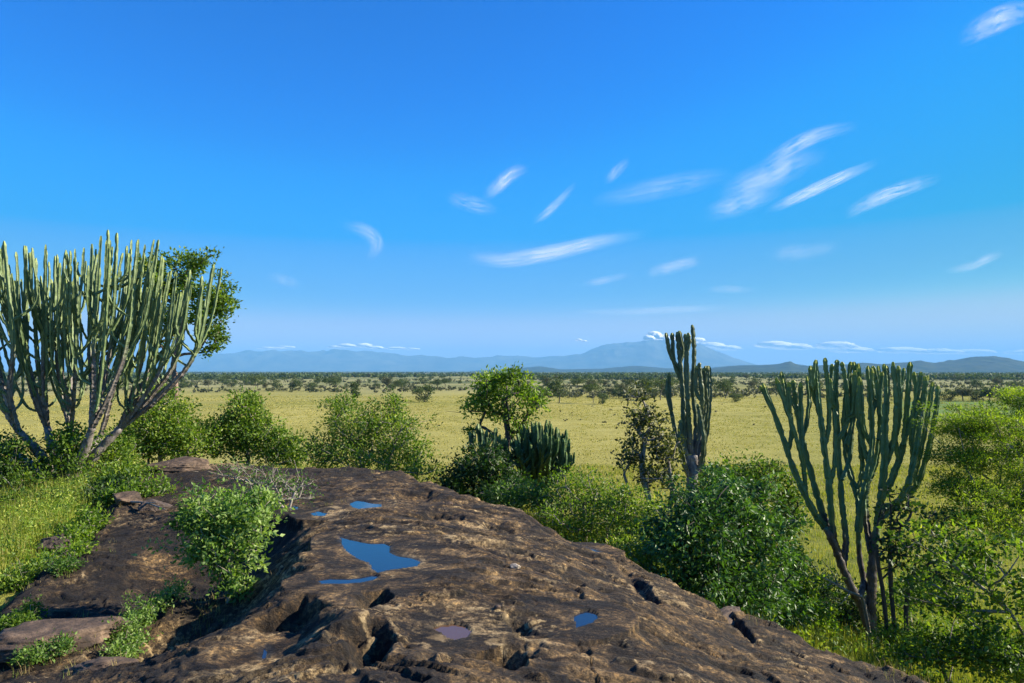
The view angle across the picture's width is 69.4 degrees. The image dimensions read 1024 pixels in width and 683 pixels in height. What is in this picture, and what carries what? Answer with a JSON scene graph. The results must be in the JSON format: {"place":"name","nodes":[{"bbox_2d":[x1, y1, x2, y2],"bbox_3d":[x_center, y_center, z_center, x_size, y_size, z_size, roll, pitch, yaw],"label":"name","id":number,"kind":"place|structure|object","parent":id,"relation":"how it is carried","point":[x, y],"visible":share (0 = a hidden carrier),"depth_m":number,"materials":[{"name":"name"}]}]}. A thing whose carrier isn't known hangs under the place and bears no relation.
{"place":"outdoors","nodes":[
{"label":"outdoors","id":0,"kind":"place"},
{"bbox_2d":[0,469,97,573],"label":"meadow grass","id":1,"kind":"structure","parent":0,"point":[19,554],"depth_m":11.46,"materials":[{"name":"green plant"}]},
{"bbox_2d":[64,349,578,370],"bbox_3d":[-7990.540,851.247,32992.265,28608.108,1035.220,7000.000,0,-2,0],"label":"mountain range","id":2,"kind":"structure","parent":0,"point":[301,360],"depth_m":30779.03,"materials":[{"name":"blue stone"}]},
{"bbox_2d":[326,343,383,348],"bbox_3d":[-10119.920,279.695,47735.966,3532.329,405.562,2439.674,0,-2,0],"label":"cloud","id":3,"kind":"structure","parent":0,"point":[365,345],"depth_m":48157.96,"materials":[{"name":"white"}]},
{"bbox_2d":[0,371,1023,682],"bbox_3d":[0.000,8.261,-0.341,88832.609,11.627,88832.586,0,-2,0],"label":"ground","id":4,"kind":"structure","parent":0,"point":[612,431],"depth_m":193.80,"materials":[{"name":"yellow plant"}]},
{"bbox_2d":[0,548,62,593],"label":"shrub","id":5,"kind":"object","parent":4,"relation":"on","point":[17,578],"visible":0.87,"depth_m":9.12,"materials":[{"name":"green plant"}]},
{"bbox_2d":[0,418,78,492],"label":"shrub","id":6,"kind":"object","parent":4,"relation":"on","point":[9,473],"visible":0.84,"depth_m":15.17,"materials":[{"name":"green plant"}]},
{"bbox_2d":[0,483,93,508],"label":"shrub","id":7,"kind":"object","parent":4,"relation":"on","point":[13,492],"visible":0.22,"depth_m":13.46,"materials":[{"name":"green plant"}]},
{"bbox_2d":[37,419,99,485],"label":"shrub","id":8,"kind":"object","parent":4,"relation":"on","point":[68,442],"visible":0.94,"depth_m":15.46,"materials":[{"name":"green plant"}]},
{"bbox_2d":[20,501,117,566],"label":"shrub","id":9,"kind":"object","parent":4,"relation":"on","point":[79,532],"visible":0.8,"depth_m":10.67,"materials":[{"name":"green plant"}]},
{"bbox_2d":[77,468,140,505],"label":"shrub","id":10,"kind":"object","parent":4,"relation":"on","point":[103,481],"visible":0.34,"depth_m":14.30,"materials":[{"name":"green plant"}]},
{"bbox_2d":[0,230,221,484],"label":"candelabra euphorbia","id":11,"kind":"object","parent":4,"relation":"on","point":[129,330],"visible":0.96,"depth_m":15.82,"materials":[{"name":"green plant"}]},
{"bbox_2d":[72,426,166,492],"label":"shrub","id":12,"kind":"object","parent":4,"relation":"on","point":[119,448],"visible":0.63,"depth_m":16.01,"materials":[{"name":"green plant"}]},
{"bbox_2d":[86,471,182,508],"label":"shrub","id":13,"kind":"object","parent":4,"relation":"on","point":[145,488],"visible":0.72,"depth_m":13.46,"materials":[{"name":"green plant"}]},
{"bbox_2d":[93,383,226,467],"bbox_3d":[-9.498,2.996,19.826,3.683,4.073,2.587,0,-2,0],"label":"shrub","id":14,"kind":"object","parent":4,"relation":"on","point":[174,435],"visible":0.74,"depth_m":19.63,"materials":[{"name":"green plant"}]},
{"bbox_2d":[178,382,187,388],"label":"savanna tree","id":15,"kind":"object","parent":4,"relation":"on","point":[182,385],"visible":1,"depth_m":531.09,"materials":[{"name":"green plant"}]},
{"bbox_2d":[131,245,245,458],"bbox_3d":[-10.208,1.981,23.105,4.064,9.938,2.612,0,-2,0],"label":"broadleaf tree","id":16,"kind":"object","parent":4,"relation":"on","point":[222,309],"visible":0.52,"depth_m":22.89,"materials":[{"name":"green plant"}]},
{"bbox_2d":[217,376,227,385],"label":"savanna tree","id":17,"kind":"object","parent":4,"relation":"on","point":[223,379],"visible":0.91,"depth_m":706.85,"materials":[{"name":"green plant"}]},
{"bbox_2d":[223,379,238,386],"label":"savanna tree","id":18,"kind":"object","parent":4,"relation":"on","point":[228,382],"visible":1,"depth_m":630.23,"materials":[{"name":"green plant"}]},
{"bbox_2d":[247,375,263,386],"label":"savanna tree","id":19,"kind":"object","parent":4,"relation":"on","point":[258,378],"visible":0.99,"depth_m":606.97,"materials":[{"name":"green plant"}]},
{"bbox_2d":[192,384,320,468],"bbox_3d":[-7.251,3.155,20.899,3.741,3.892,2.365,-1,-2,21],"label":"shrub","id":20,"kind":"object","parent":4,"relation":"on","point":[243,427],"visible":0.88,"depth_m":20.66,"materials":[{"name":"green plant"}]},
{"bbox_2d":[270,379,281,388],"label":"savanna tree","id":21,"kind":"object","parent":4,"relation":"on","point":[276,383],"visible":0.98,"depth_m":530.98,"materials":[{"name":"green plant"}]},
{"bbox_2d":[288,377,303,387],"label":"savanna tree","id":22,"kind":"object","parent":4,"relation":"on","point":[297,383],"visible":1,"depth_m":517.21,"materials":[{"name":"green plant"}]},
{"bbox_2d":[306,381,317,390],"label":"savanna tree","id":23,"kind":"object","parent":4,"relation":"on","point":[311,385],"visible":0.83,"depth_m":516.82,"materials":[{"name":"green plant"}]},
{"bbox_2d":[324,376,340,386],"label":"savanna tree","id":24,"kind":"object","parent":4,"relation":"on","point":[333,381],"visible":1,"depth_m":542.00,"materials":[{"name":"green plant"}]},
{"bbox_2d":[348,380,362,396],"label":"savanna tree","id":25,"kind":"object","parent":4,"relation":"on","point":[354,386],"visible":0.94,"depth_m":356.35,"materials":[{"name":"green plant"}]},
{"bbox_2d":[291,386,450,481],"bbox_3d":[-3.639,2.672,19.584,4.471,2.998,3.139,0,-2,-11],"label":"shrub","id":26,"kind":"object","parent":4,"relation":"on","point":[385,452],"visible":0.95,"depth_m":19.60,"materials":[{"name":"green plant"}]},
{"bbox_2d":[220,460,528,505],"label":"hill grass","id":27,"kind":"structure","parent":4,"relation":"on","point":[413,471],"depth_m":17.73,"materials":[{"name":"green plant"}]},
{"bbox_2d":[380,376,391,386],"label":"savanna tree","id":28,"kind":"object","parent":4,"relation":"on","point":[385,380],"visible":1,"depth_m":572.95,"materials":[{"name":"green plant"}]},
{"bbox_2d":[392,379,403,388],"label":"savanna tree","id":29,"kind":"object","parent":4,"relation":"on","point":[397,382],"visible":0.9,"depth_m":570.13,"materials":[{"name":"green plant"}]},
{"bbox_2d":[412,382,436,401],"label":"tree","id":30,"kind":"object","parent":4,"relation":"on","point":[427,389],"visible":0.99,"depth_m":333.12,"materials":[{"name":"green plant"}]},
{"bbox_2d":[433,378,442,386],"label":"savanna tree","id":31,"kind":"object","parent":4,"relation":"on","point":[438,383],"visible":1,"depth_m":544.11,"materials":[{"name":"green plant"}]},
{"bbox_2d":[0,463,927,682],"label":"rock outcrop","id":32,"kind":"object","parent":4,"relation":"on","point":[297,620],"visible":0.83,"depth_m":6.58,"materials":[{"name":"brown stone"}]},
{"bbox_2d":[0,590,49,630],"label":"plant","id":33,"kind":"object","parent":32,"relation":"on","point":[18,617],"visible":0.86,"depth_m":7.19,"materials":[{"name":"green plant"}]},
{"bbox_2d":[7,628,80,667],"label":"plant","id":34,"kind":"object","parent":32,"relation":"on","point":[38,653],"visible":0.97,"depth_m":6.04,"materials":[{"name":"green plant"}]},
{"bbox_2d":[35,533,70,555],"bbox_3d":[-6.465,2.900,10.505,0.484,0.298,0.327,1,-2,-14],"label":"boulder","id":35,"kind":"object","parent":32,"relation":"on","point":[47,543],"visible":0.5,"depth_m":10.40,"materials":[{"name":"stone"}]},
{"bbox_2d":[41,552,87,578],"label":"plant","id":36,"kind":"object","parent":32,"relation":"on","point":[58,565],"visible":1,"depth_m":9.16,"materials":[{"name":"green plant"}]},
{"bbox_2d":[0,616,130,663],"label":"stone slab","id":37,"kind":"object","parent":32,"relation":"on","point":[85,629],"depth_m":6.30,"materials":[{"name":"stone"}]},
{"bbox_2d":[63,656,138,674],"bbox_3d":[-3.236,2.578,5.840,0.565,0.182,0.357,0,-2,0],"label":"stone slab","id":38,"kind":"object","parent":32,"relation":"on","point":[97,663],"depth_m":5.78,"materials":[{"name":"stone"}]},
{"bbox_2d":[112,491,142,505],"bbox_3d":[-6.702,2.737,12.911,0.467,0.235,0.438,2,-3,-44],"label":"boulder","id":39,"kind":"object","parent":32,"relation":"on","point":[125,498],"visible":0.87,"depth_m":12.80,"materials":[{"name":"beige stone"}]},
{"bbox_2d":[130,501,164,509],"bbox_3d":[-6.101,2.703,12.346,1.375,0.147,0.046,-2,-3,42],"label":"fallen stick","id":40,"kind":"object","parent":32,"relation":"on","point":[149,503],"visible":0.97,"depth_m":12.28,"materials":[{"name":"grey wood"}]},
{"bbox_2d":[98,574,197,658],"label":"plant","id":41,"kind":"object","parent":32,"relation":"on","point":[126,645],"visible":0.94,"depth_m":6.82,"materials":[{"name":"green plant"}]},
{"bbox_2d":[138,499,172,511],"bbox_3d":[-5.999,2.819,12.527,0.469,0.324,0.509,0,-2,0],"label":"boulder","id":42,"kind":"object","parent":32,"relation":"on","point":[143,506],"visible":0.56,"depth_m":12.37,"materials":[{"name":"stone"}]},
{"bbox_2d":[146,456,212,473],"bbox_3d":[-7.439,2.803,16.479,1.314,0.475,1.087,1,-3,-33],"label":"boulder","id":43,"kind":"object","parent":32,"relation":"on","point":[182,464],"visible":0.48,"depth_m":16.22,"materials":[{"name":"beige stone"}]},
{"bbox_2d":[131,477,295,607],"bbox_3d":[-3.054,2.129,8.051,1.466,1.354,1.282,-1,-2,18],"label":"shrub","id":44,"kind":"object","parent":32,"relation":"on","point":[216,525],"visible":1,"depth_m":7.76,"materials":[{"name":"green plant"}]},
{"bbox_2d":[195,452,323,507],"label":"bare shrub","id":45,"kind":"object","parent":32,"relation":"on","point":[279,479],"visible":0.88,"depth_m":11.32,"materials":[{"name":"grey plant"}]},
{"bbox_2d":[311,511,326,515],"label":"puddle","id":46,"kind":"object","parent":32,"relation":"on","point":[317,513],"visible":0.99,"depth_m":10.29,"materials":[{"name":"blue liquid"}]},
{"bbox_2d":[319,575,377,583],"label":"puddle","id":47,"kind":"object","parent":32,"relation":"on","point":[348,581],"visible":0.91,"depth_m":6.59,"materials":[{"name":"blue liquid"}]},
{"bbox_2d":[350,500,381,508],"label":"puddle","id":48,"kind":"object","parent":32,"relation":"on","point":[358,504],"visible":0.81,"depth_m":11.10,"materials":[{"name":"blue liquid"}]},
{"bbox_2d":[340,537,419,575],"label":"puddle","id":49,"kind":"object","parent":32,"relation":"on","point":[378,557],"visible":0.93,"depth_m":7.43,"materials":[{"name":"blue liquid"}]},
{"bbox_2d":[433,624,471,639],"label":"puddle","id":50,"kind":"object","parent":32,"relation":"on","point":[453,631],"visible":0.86,"depth_m":5.44,"materials":[{"name":"purple liquid"}]},
{"bbox_2d":[0,465,931,682],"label":"dry tufts","id":51,"kind":"object","parent":32,"relation":"on","point":[909,673],"visible":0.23,"depth_m":7.31,"materials":[{"name":"plant"}]},
{"bbox_2d":[510,563,520,568],"bbox_3d":[0.034,2.180,7.171,0.107,0.058,0.067,0,-2,0],"label":"pebble","id":52,"kind":"object","parent":32,"relation":"on","point":[515,565],"visible":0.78,"depth_m":7.15,"materials":[{"name":"stone"}]},
{"bbox_2d":[574,611,596,627],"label":"puddle","id":53,"kind":"object","parent":32,"relation":"on","point":[584,618],"visible":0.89,"depth_m":5.78,"materials":[{"name":"blue liquid"}]},
{"bbox_2d":[720,606,740,625],"bbox_3d":[2.284,2.945,7.886,0.268,0.128,0.903,-1,-3,30],"label":"stone slab","id":54,"kind":"object","parent":32,"relation":"on","point":[726,611],"depth_m":7.93,"materials":[{"name":"grey stone"}]},
{"bbox_2d":[421,433,537,504],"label":"shrub","id":55,"kind":"object","parent":4,"relation":"on","point":[468,472],"visible":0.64,"depth_m":17.01,"materials":[{"name":"green plant"}]},
{"bbox_2d":[468,424,503,470],"bbox_3d":[-0.523,3.100,18.115,0.839,2.180,0.878,1,-3,-28],"label":"candelabra euphorbia","id":56,"kind":"object","parent":4,"relation":"on","point":[482,440],"visible":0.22,"depth_m":18.08,"materials":[{"name":"green plant"}]},
{"bbox_2d":[448,361,554,476],"bbox_3d":[-0.237,2.452,18.885,2.488,3.965,1.868,1,-3,-32],"label":"tree","id":57,"kind":"object","parent":4,"relation":"on","point":[483,401],"visible":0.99,"depth_m":18.83,"materials":[{"name":"green plant"}]},
{"bbox_2d":[1,462,1023,613],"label":"field grass","id":58,"kind":"structure","parent":4,"relation":"on","point":[818,533],"depth_m":78.98,"materials":[{"name":"green plant"}]},
{"bbox_2d":[5,371,1023,379],"bbox_3d":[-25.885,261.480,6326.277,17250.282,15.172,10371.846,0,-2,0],"label":"woodland","id":59,"kind":"object","parent":4,"relation":"on","point":[633,375],"visible":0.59,"depth_m":1487.44,"materials":[{"name":"green plant"}]},
{"bbox_2d":[16,378,1023,397],"bbox_3d":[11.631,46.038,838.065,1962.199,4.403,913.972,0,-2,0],"label":"scrub","id":60,"kind":"object","parent":4,"relation":"on","point":[743,392],"visible":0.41,"depth_m":528.17,"materials":[{"name":"green plant"}]},
{"bbox_2d":[475,470,574,520],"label":"shrub","id":61,"kind":"object","parent":4,"relation":"on","point":[515,499],"visible":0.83,"depth_m":15.10,"materials":[{"name":"green plant"}]},
{"bbox_2d":[501,420,574,506],"bbox_3d":[0.688,3.361,18.796,2.042,2.748,2.371,1,-3,-29],"label":"candelabra euphorbia","id":62,"kind":"object","parent":4,"relation":"on","point":[538,449],"visible":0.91,"depth_m":18.31,"materials":[{"name":"green plant"}]},
{"bbox_2d":[531,389,551,405],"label":"savanna tree","id":63,"kind":"object","parent":4,"relation":"on","point":[542,393],"visible":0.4,"depth_m":277.76,"materials":[{"name":"green plant"}]},
{"bbox_2d":[545,374,569,402],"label":"savanna tree","id":64,"kind":"object","parent":4,"relation":"on","point":[555,384],"visible":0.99,"depth_m":320.33,"materials":[{"name":"green plant"}]},
{"bbox_2d":[570,377,585,384],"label":"savanna tree","id":65,"kind":"object","parent":4,"relation":"on","point":[580,380],"visible":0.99,"depth_m":500.54,"materials":[{"name":"green plant"}]},
{"bbox_2d":[517,462,639,544],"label":"shrub","id":66,"kind":"object","parent":4,"relation":"on","point":[584,515],"visible":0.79,"depth_m":13.93,"materials":[{"name":"green plant"}]},
{"bbox_2d":[580,383,605,402],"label":"savanna tree","id":67,"kind":"object","parent":4,"relation":"on","point":[590,387],"visible":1,"depth_m":323.03,"materials":[{"name":"green plant"}]},
{"bbox_2d":[597,392,609,403],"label":"savanna tree","id":68,"kind":"object","parent":4,"relation":"on","point":[602,398],"visible":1,"depth_m":312.20,"materials":[{"name":"green plant"}]},
{"bbox_2d":[610,386,625,397],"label":"savanna tree","id":69,"kind":"object","parent":4,"relation":"on","point":[616,391],"visible":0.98,"depth_m":379.38,"materials":[{"name":"green plant"}]},
{"bbox_2d":[584,479,677,570],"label":"shrub","id":70,"kind":"object","parent":4,"relation":"on","point":[632,505],"visible":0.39,"depth_m":13.09,"materials":[{"name":"green plant"}]},
{"bbox_2d":[623,376,652,393],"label":"savanna tree","id":71,"kind":"object","parent":4,"relation":"on","point":[639,381],"visible":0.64,"depth_m":382.20,"materials":[{"name":"green plant"}]},
{"bbox_2d":[606,380,697,531],"bbox_3d":[2.909,2.772,15.386,1.868,4.008,1.653,0,-2,0],"label":"sparse shrub","id":72,"kind":"object","parent":4,"relation":"on","point":[640,422],"visible":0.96,"depth_m":15.36,"materials":[{"name":"green plant"}]},
{"bbox_2d":[646,376,676,399],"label":"savanna tree","id":73,"kind":"object","parent":4,"relation":"on","point":[658,382],"visible":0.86,"depth_m":356.18,"materials":[{"name":"green plant"}]},
{"bbox_2d":[664,325,711,546],"bbox_3d":[3.925,2.522,16.392,1.059,5.819,0.778,0,-2,0],"label":"candelabra euphorbia","id":74,"kind":"object","parent":4,"relation":"on","point":[696,448],"visible":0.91,"depth_m":16.35,"materials":[{"name":"green plant"}]},
{"bbox_2d":[609,460,824,634],"bbox_3d":[3.068,3.261,11.051,3.263,2.968,2.793,0,-2,0],"label":"broadleaf shrub","id":75,"kind":"object","parent":4,"relation":"on","point":[692,521],"visible":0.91,"depth_m":10.80,"materials":[{"name":"green plant"}]},
{"bbox_2d":[712,377,734,397],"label":"savanna tree","id":76,"kind":"object","parent":4,"relation":"on","point":[724,385],"visible":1,"depth_m":377.28,"materials":[{"name":"green plant"}]},
{"bbox_2d":[730,393,743,401],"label":"savanna tree","id":77,"kind":"object","parent":4,"relation":"on","point":[736,397],"visible":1,"depth_m":332.93,"materials":[{"name":"green plant"}]},
{"bbox_2d":[698,447,818,576],"bbox_3d":[5.437,4.313,16.819,2.777,3.748,1.965,0,-2,0],"label":"broadleaf shrub","id":78,"kind":"object","parent":4,"relation":"on","point":[753,472],"visible":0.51,"depth_m":16.66,"materials":[{"name":"green plant"}]},
{"bbox_2d":[499,501,1023,682],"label":"slope grass","id":79,"kind":"structure","parent":4,"relation":"on","point":[868,658],"depth_m":13.23,"materials":[{"name":"green plant"}]},
{"bbox_2d":[560,399,986,424],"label":"scrub","id":80,"kind":"object","parent":4,"relation":"on","point":[657,420],"visible":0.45,"depth_m":231.61,"materials":[{"name":"green plant"}]},
{"bbox_2d":[556,511,1023,682],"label":"slope herbs","id":81,"kind":"object","parent":4,"relation":"on","point":[871,639],"visible":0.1,"depth_m":12.05,"materials":[{"name":"green plant"}]},
{"bbox_2d":[761,531,849,644],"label":"shrub","id":82,"kind":"object","parent":4,"relation":"on","point":[809,587],"visible":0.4,"depth_m":12.62,"materials":[{"name":"green plant"}]},
{"bbox_2d":[802,554,873,649],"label":"dead branch","id":83,"kind":"object","parent":4,"relation":"on","point":[863,605],"visible":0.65,"depth_m":13.28,"materials":[{"name":"brown wood"}]},
{"bbox_2d":[759,358,940,643],"bbox_3d":[6.856,3.405,14.939,3.742,6.155,1.073,0,-2,0],"label":"candelabra euphorbia","id":84,"kind":"object","parent":4,"relation":"on","point":[853,401],"visible":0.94,"depth_m":14.80,"materials":[{"name":"green plant"}]},
{"bbox_2d":[811,559,903,637],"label":"shrub","id":85,"kind":"object","parent":4,"relation":"on","point":[849,610],"visible":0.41,"depth_m":15.97,"materials":[{"name":"green plant"}]},
{"bbox_2d":[867,493,914,654],"bbox_3d":[6.696,4.266,12.963,0.844,3.238,0.868,0,-2,0],"label":"sapling","id":86,"kind":"object","parent":4,"relation":"on","point":[879,571],"visible":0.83,"depth_m":13.00,"materials":[{"name":"green plant"}]},
{"bbox_2d":[867,482,928,650],"bbox_3d":[6.797,4.248,13.050,0.971,3.468,0.944,-2,-3,45],"label":"sapling","id":87,"kind":"object","parent":4,"relation":"on","point":[890,575],"visible":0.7,"depth_m":13.05,"materials":[{"name":"green plant"}]},
{"bbox_2d":[904,503,973,668],"bbox_3d":[7.558,4.438,12.980,1.031,3.161,0.892,2,-3,-36],"label":"sapling","id":88,"kind":"object","parent":4,"relation":"on","point":[935,514],"visible":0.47,"depth_m":13.02,"materials":[{"name":"green plant"}]},
{"bbox_2d":[876,549,1011,626],"bbox_3d":[8.717,5.387,15.179,2.620,2.677,2.561,0,-2,0],"label":"shrub","id":89,"kind":"object","parent":4,"relation":"on","point":[959,579],"visible":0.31,"depth_m":14.86,"materials":[{"name":"green plant"}]},
{"bbox_2d":[868,611,1023,682],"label":"shrub","id":90,"kind":"object","parent":4,"relation":"on","point":[929,645],"visible":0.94,"depth_m":11.08,"materials":[{"name":"green plant"}]},
{"bbox_2d":[934,389,960,400],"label":"savanna tree","id":91,"kind":"object","parent":4,"relation":"on","point":[951,394],"visible":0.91,"depth_m":344.35,"materials":[{"name":"green plant"}]},
{"bbox_2d":[876,510,1023,678],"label":"leafy tree","id":92,"kind":"object","parent":4,"relation":"on","point":[954,604],"visible":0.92,"depth_m":11.34,"materials":[{"name":"green plant"}]},
{"bbox_2d":[899,384,1023,553],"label":"thorn tree","id":93,"kind":"object","parent":4,"relation":"on","point":[983,428],"visible":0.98,"depth_m":13.62,"materials":[{"name":"green plant"}]},
{"bbox_2d":[953,386,974,400],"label":"savanna tree","id":94,"kind":"object","parent":4,"relation":"on","point":[967,391],"visible":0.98,"depth_m":343.30,"materials":[{"name":"green plant"}]},
{"bbox_2d":[969,378,985,388],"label":"savanna tree","id":95,"kind":"object","parent":4,"relation":"on","point":[979,384],"visible":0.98,"depth_m":560.09,"materials":[{"name":"green plant"}]},
{"bbox_2d":[966,390,989,400],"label":"savanna tree","id":96,"kind":"object","parent":4,"relation":"on","point":[978,395],"visible":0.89,"depth_m":342.88,"materials":[{"name":"green plant"}]},
{"bbox_2d":[979,386,998,398],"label":"savanna tree","id":97,"kind":"object","parent":4,"relation":"on","point":[986,391],"visible":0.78,"depth_m":342.04,"materials":[{"name":"green plant"}]},
{"bbox_2d":[991,377,1003,383],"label":"savanna tree","id":98,"kind":"object","parent":4,"relation":"on","point":[998,380],"visible":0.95,"depth_m":640.65,"materials":[{"name":"green plant"}]},
{"bbox_2d":[1002,381,1022,385],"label":"savanna tree","id":99,"kind":"object","parent":4,"relation":"on","point":[1014,383],"visible":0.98,"depth_m":528.31,"materials":[{"name":"green plant"}]},
{"bbox_2d":[0,0,1023,370],"label":"sky","id":100,"kind":"structure","parent":0,"point":[440,178],"materials":[{"name":"blue"}]},
{"bbox_2d":[506,339,755,368],"bbox_3d":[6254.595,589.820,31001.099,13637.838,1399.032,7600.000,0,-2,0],"label":"volcano mountain","id":101,"kind":"structure","parent":0,"point":[651,353],"depth_m":28815.03,"materials":[{"name":"blue stone"}]},
{"bbox_2d":[471,364,805,371],"bbox_3d":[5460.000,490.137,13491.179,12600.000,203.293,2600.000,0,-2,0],"label":"hills","id":102,"kind":"structure","parent":0,"point":[613,369],"depth_m":12679.36,"materials":[{"name":"blue stone"}]},
{"bbox_2d":[643,331,674,339],"bbox_3d":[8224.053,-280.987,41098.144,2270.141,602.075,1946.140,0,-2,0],"label":"cloud","id":103,"kind":"structure","parent":0,"point":[654,335],"depth_m":40952.68,"materials":[{"name":"white"}]},
{"bbox_2d":[695,337,735,350],"bbox_3d":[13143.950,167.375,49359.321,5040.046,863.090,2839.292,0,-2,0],"label":"cloud","id":104,"kind":"structure","parent":0,"point":[719,346],"depth_m":49151.82,"materials":[{"name":"white"}]},
{"bbox_2d":[690,356,1023,371],"bbox_3d":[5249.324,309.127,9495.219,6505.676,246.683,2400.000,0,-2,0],"label":"hills","id":105,"kind":"structure","parent":0,"point":[987,364],"depth_m":8769.30,"materials":[{"name":"blue stone"}]},
{"bbox_2d":[756,341,962,353],"bbox_3d":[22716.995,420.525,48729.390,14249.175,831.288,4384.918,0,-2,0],"label":"cloud","id":106,"kind":"structure","parent":0,"point":[851,348],"depth_m":47973.80,"materials":[{"name":"white"}]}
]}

